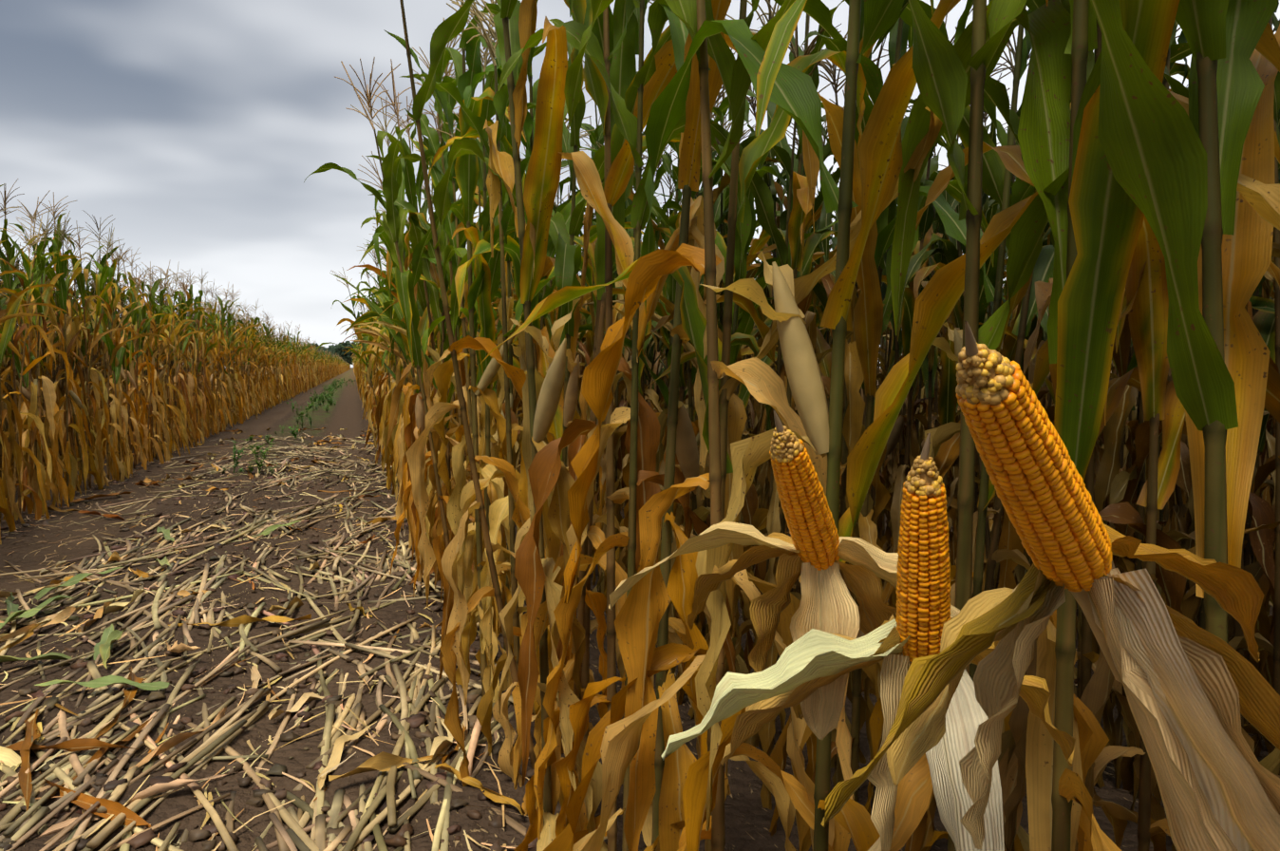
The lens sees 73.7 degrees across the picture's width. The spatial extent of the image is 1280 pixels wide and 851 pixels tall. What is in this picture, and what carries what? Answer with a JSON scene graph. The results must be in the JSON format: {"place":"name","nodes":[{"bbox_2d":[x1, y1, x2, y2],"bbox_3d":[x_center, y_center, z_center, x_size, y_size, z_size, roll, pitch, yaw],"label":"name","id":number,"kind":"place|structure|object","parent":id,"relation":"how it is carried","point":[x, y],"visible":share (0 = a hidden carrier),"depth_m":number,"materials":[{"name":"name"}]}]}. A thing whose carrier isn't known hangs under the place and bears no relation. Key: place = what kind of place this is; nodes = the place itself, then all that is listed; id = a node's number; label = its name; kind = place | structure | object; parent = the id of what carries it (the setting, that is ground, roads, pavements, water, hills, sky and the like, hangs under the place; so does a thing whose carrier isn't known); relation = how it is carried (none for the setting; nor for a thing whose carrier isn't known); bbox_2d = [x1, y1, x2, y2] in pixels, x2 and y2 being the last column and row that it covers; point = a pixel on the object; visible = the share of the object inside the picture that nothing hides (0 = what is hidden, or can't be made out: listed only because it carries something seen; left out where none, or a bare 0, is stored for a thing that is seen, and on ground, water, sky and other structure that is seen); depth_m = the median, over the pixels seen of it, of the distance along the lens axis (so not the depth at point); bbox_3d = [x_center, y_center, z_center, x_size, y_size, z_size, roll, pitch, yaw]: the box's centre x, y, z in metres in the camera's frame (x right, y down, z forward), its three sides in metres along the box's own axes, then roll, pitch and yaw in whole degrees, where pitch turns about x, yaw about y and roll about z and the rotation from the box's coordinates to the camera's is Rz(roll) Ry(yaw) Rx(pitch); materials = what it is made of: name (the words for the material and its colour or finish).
{"place":"outdoors","nodes":[
{"label":"outdoors","id":0,"kind":"place"},
{"bbox_2d":[0,367,1273,850],"bbox_3d":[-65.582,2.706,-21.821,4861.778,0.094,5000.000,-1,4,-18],"label":"ground","id":1,"kind":"structure","parent":0,"point":[748,818],"depth_m":3.55,"materials":[{"name":"soil"}]},
{"bbox_2d":[0,178,293,544],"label":"maize","id":2,"kind":"object","parent":1,"relation":"on","point":[68,421],"visible":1,"depth_m":9.25,"materials":[{"name":"yellow plant"}]},
{"bbox_2d":[221,378,355,474],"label":"weeds","id":3,"kind":"object","parent":1,"relation":"on","point":[264,453],"visible":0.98,"depth_m":14.96,"materials":[{"name":"plant"}]},
{"bbox_2d":[0,427,607,850],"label":"litter","id":4,"kind":"object","parent":1,"relation":"on","point":[74,773],"visible":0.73,"depth_m":3.15,"materials":[{"name":"beige plant"}]},
{"bbox_2d":[306,340,357,366],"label":"distant trees","id":5,"kind":"object","parent":1,"relation":"on","point":[339,350],"visible":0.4,"depth_m":652.63,"materials":[{"name":"green plant"}]},
{"bbox_2d":[1,196,1262,517],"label":"maize","id":6,"kind":"object","parent":1,"relation":"on","point":[304,366],"visible":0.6,"depth_m":33.67,"materials":[{"name":"plant"}]},
{"bbox_2d":[303,0,1279,850],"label":"maize","id":7,"kind":"object","parent":1,"relation":"on","point":[1107,201],"visible":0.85,"depth_m":1.55,"materials":[{"name":"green plant"}]},
{"bbox_2d":[608,521,1279,850],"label":"corn husks","id":8,"kind":"object","parent":7,"relation":"on","point":[1193,690],"visible":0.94,"depth_m":0.59},
{"bbox_2d":[769,320,1112,661],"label":"corn cobs","id":9,"kind":"object","parent":8,"relation":"attached to","point":[1044,495],"visible":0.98,"depth_m":0.54,"materials":[{"name":"yellow food"}]},
{"bbox_2d":[314,58,1275,560],"bbox_3d":[-1.016,-1.136,16.116,8.855,3.428,33.254,-1,4,-18],"label":"maize","id":10,"kind":"object","parent":1,"relation":"on","point":[390,378],"visible":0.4,"depth_m":6.24,"materials":[{"name":"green plant"}]},
{"bbox_2d":[0,0,1279,367],"label":"sky","id":11,"kind":"structure","parent":0,"point":[200,126],"materials":[{"name":"grey"}]}
]}

